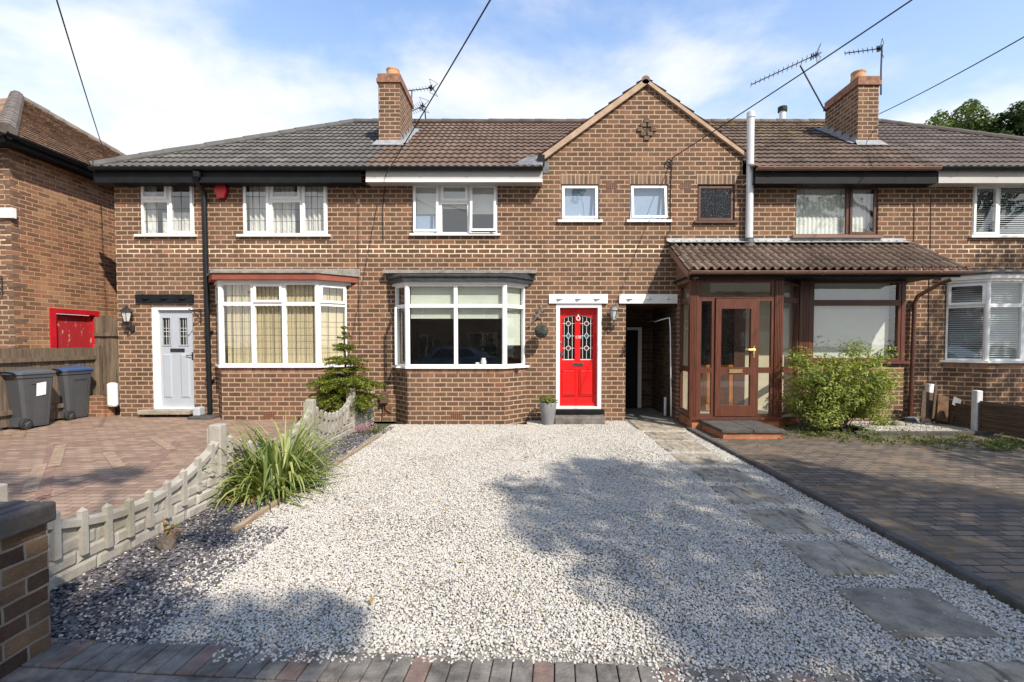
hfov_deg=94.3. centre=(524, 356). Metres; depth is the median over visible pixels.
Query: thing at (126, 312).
wall lantern
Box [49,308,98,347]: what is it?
side door
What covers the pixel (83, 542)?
concrete fence
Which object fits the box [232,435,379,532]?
timber edging
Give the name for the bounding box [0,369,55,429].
wheelie bin
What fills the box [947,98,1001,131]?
broadleaf tree
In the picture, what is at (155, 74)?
sky
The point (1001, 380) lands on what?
bay window
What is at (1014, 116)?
broadleaf tree
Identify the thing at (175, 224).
window
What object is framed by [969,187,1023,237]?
window
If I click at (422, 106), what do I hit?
tv aerial
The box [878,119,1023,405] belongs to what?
terraced house
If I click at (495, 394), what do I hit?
bay window
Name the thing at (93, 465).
driveway
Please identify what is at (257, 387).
bay window
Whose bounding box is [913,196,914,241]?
wall cable
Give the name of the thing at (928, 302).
wall cable
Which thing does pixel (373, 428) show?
flowering plant
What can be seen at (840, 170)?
terraced house
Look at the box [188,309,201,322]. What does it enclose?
basket bracket
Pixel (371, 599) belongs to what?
fallen leaves
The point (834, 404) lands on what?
shrub
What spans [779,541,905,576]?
stepping stone
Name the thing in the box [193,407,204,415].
floor socket
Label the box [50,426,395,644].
slate chippings
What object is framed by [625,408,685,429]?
path
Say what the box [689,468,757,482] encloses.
stepping stone
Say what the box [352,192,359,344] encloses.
wall cable
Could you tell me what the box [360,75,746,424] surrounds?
terraced house
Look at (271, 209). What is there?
window
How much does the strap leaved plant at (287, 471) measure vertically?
1.055 m
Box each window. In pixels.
[134,187,197,236]
[207,269,359,419]
[236,187,330,236]
[383,270,535,424]
[410,186,500,235]
[557,185,602,221]
[626,185,671,221]
[694,185,738,222]
[792,188,883,237]
[797,281,908,363]
[940,270,1023,405]
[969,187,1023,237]
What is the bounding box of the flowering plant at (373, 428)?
[352,423,390,434]
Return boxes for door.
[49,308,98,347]
[151,306,194,408]
[556,304,601,408]
[626,327,641,407]
[700,298,745,409]
[714,299,756,415]
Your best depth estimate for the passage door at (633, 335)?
11.54 m
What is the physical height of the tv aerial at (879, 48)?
1.279 m
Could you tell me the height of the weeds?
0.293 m
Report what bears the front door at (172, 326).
in the terraced house at (264, 265)
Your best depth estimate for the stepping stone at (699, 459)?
6.49 m
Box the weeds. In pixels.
[778,420,1023,452]
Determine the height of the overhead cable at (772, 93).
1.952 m
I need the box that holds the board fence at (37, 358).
[0,345,102,427]
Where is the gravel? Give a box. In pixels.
[58,420,1023,681]
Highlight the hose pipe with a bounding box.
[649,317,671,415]
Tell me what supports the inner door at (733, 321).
in the porch
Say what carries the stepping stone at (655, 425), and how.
on the path
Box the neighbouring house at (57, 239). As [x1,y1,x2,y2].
[0,90,125,348]
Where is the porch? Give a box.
[667,238,972,428]
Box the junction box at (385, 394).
[380,392,390,419]
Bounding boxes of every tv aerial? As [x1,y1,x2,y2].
[408,79,437,97]
[412,97,428,118]
[750,44,826,110]
[844,38,883,94]
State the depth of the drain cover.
9.36 m
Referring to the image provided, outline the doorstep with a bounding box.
[554,414,604,424]
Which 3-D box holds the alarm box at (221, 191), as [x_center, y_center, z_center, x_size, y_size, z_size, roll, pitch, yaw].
[-6.105,-3.323,9.557,0.254,0.292,0.083,0,2,0]
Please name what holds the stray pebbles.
on the ground
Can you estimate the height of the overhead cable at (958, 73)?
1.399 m
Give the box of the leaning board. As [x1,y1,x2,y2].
[931,385,937,418]
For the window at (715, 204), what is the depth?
9.65 m
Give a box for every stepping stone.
[628,420,687,430]
[644,432,697,440]
[655,441,711,451]
[670,454,731,465]
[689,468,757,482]
[710,485,792,504]
[739,509,840,535]
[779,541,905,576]
[834,588,1002,639]
[923,661,1023,681]
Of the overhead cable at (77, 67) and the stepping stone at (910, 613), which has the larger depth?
the overhead cable at (77, 67)
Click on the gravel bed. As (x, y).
(926, 426)
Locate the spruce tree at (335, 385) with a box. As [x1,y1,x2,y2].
[303,325,386,417]
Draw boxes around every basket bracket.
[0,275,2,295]
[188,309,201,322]
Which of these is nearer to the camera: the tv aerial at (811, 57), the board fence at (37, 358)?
the board fence at (37, 358)
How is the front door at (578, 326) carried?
in the terraced house at (497, 233)
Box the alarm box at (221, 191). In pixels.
[214,185,228,199]
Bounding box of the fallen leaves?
[8,417,1003,636]
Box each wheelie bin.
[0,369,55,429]
[52,366,93,419]
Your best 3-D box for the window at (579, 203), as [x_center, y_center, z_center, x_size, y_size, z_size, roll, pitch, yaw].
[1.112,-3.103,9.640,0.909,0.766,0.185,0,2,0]
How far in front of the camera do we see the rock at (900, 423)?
8.94 m
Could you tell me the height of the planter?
0.625 m
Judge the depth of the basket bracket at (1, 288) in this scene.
8.79 m
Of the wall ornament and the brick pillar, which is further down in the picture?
the brick pillar
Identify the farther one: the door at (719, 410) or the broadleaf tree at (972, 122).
the broadleaf tree at (972, 122)
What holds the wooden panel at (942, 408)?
on the gravel bed
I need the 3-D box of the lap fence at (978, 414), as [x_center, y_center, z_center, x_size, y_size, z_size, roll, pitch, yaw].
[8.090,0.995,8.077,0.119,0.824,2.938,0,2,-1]
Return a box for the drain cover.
[187,415,219,419]
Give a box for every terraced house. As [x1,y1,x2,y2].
[87,67,419,419]
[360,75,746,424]
[678,69,943,420]
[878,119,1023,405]
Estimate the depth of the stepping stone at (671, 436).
8.06 m
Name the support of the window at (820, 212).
in the terraced house at (840, 170)
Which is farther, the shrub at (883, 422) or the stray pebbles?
the shrub at (883, 422)
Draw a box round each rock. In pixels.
[890,420,904,426]
[902,416,920,421]
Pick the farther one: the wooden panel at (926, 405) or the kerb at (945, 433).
the wooden panel at (926, 405)
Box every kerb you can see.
[686,427,1023,613]
[854,431,1005,435]
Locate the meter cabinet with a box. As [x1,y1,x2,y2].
[107,383,118,406]
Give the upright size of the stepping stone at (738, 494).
0.054 m
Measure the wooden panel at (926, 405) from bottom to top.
0.529 m
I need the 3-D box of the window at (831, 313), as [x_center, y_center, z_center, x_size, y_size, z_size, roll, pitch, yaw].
[6.523,-0.692,9.523,2.145,1.653,0.300,0,2,0]
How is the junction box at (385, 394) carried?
attached to the terraced house at (497, 233)
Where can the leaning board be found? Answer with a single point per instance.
(934, 402)
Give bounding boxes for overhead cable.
[56,0,103,151]
[382,0,490,238]
[665,0,911,243]
[879,37,1023,113]
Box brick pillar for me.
[0,500,55,678]
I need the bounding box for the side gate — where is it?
[93,315,119,411]
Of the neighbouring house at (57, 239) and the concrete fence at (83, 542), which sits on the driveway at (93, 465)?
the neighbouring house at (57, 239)
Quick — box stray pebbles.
[659,437,1007,681]
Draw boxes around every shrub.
[781,340,904,432]
[869,411,900,425]
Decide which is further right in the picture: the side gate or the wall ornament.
the wall ornament
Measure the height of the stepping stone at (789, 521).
0.054 m
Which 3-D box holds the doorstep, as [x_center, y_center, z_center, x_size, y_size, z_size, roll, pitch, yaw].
[1.081,1.264,9.514,1.004,0.175,0.380,0,2,0]
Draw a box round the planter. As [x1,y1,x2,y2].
[532,395,557,424]
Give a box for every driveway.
[0,412,299,518]
[675,420,1023,597]
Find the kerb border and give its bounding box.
[0,638,943,681]
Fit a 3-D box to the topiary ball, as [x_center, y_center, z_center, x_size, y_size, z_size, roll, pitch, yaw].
[0.356,-0.539,9.457,0.273,0.345,0.393,1,2,27]
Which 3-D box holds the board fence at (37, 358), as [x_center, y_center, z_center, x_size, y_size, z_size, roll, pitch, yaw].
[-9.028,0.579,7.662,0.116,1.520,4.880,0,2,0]
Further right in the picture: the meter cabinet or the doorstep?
the doorstep
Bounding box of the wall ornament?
[529,305,544,325]
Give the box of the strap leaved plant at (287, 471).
[181,401,357,512]
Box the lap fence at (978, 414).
[924,384,1023,438]
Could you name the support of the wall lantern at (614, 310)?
attached to the terraced house at (497, 233)
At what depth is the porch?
9.40 m
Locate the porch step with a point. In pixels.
(739, 429)
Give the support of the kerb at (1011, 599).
on the ground
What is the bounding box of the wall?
[87,395,114,416]
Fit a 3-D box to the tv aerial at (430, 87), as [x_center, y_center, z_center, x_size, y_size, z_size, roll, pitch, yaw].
[-2.681,-6.703,12.072,1.014,0.523,0.288,1,2,33]
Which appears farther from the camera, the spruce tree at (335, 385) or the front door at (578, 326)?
the front door at (578, 326)
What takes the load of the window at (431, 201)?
in the terraced house at (497, 233)
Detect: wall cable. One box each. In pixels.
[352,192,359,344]
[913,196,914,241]
[928,210,930,378]
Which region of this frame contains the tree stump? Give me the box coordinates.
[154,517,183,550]
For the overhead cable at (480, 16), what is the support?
attached to the terraced house at (497, 233)
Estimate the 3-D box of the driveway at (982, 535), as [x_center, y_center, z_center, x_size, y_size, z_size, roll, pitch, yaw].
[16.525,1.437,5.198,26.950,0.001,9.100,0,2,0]
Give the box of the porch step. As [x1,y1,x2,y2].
[700,420,784,438]
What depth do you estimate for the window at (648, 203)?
9.72 m
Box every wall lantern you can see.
[120,304,134,330]
[609,303,618,328]
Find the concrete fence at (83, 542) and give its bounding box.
[0,388,374,592]
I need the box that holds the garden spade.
[950,397,960,422]
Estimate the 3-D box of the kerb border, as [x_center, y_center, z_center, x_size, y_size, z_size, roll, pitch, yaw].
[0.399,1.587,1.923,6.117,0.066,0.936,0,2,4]
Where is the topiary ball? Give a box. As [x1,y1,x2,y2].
[535,321,547,337]
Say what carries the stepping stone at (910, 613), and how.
on the ground
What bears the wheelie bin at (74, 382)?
on the driveway at (93, 465)
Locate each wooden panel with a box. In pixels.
[920,391,932,418]
[936,395,948,421]
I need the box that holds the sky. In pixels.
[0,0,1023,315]
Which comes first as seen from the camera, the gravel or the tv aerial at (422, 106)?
the gravel
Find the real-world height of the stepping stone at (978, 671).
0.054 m
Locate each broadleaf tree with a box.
[924,109,962,128]
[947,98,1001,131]
[987,101,1023,135]
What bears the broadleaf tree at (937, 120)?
on the ground
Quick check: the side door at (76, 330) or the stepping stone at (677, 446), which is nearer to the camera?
the stepping stone at (677, 446)
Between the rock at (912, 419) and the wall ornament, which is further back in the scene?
the wall ornament
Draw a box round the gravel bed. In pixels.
[842,421,973,430]
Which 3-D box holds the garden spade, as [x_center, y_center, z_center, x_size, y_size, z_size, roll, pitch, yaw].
[8.095,0.999,8.923,0.270,0.494,0.115,-1,2,-35]
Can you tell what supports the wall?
on the driveway at (93, 465)
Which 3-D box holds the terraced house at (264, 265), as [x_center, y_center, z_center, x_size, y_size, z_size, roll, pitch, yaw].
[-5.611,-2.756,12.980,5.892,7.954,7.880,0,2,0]
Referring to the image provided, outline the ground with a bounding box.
[368,421,1003,639]
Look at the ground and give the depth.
9.60 m

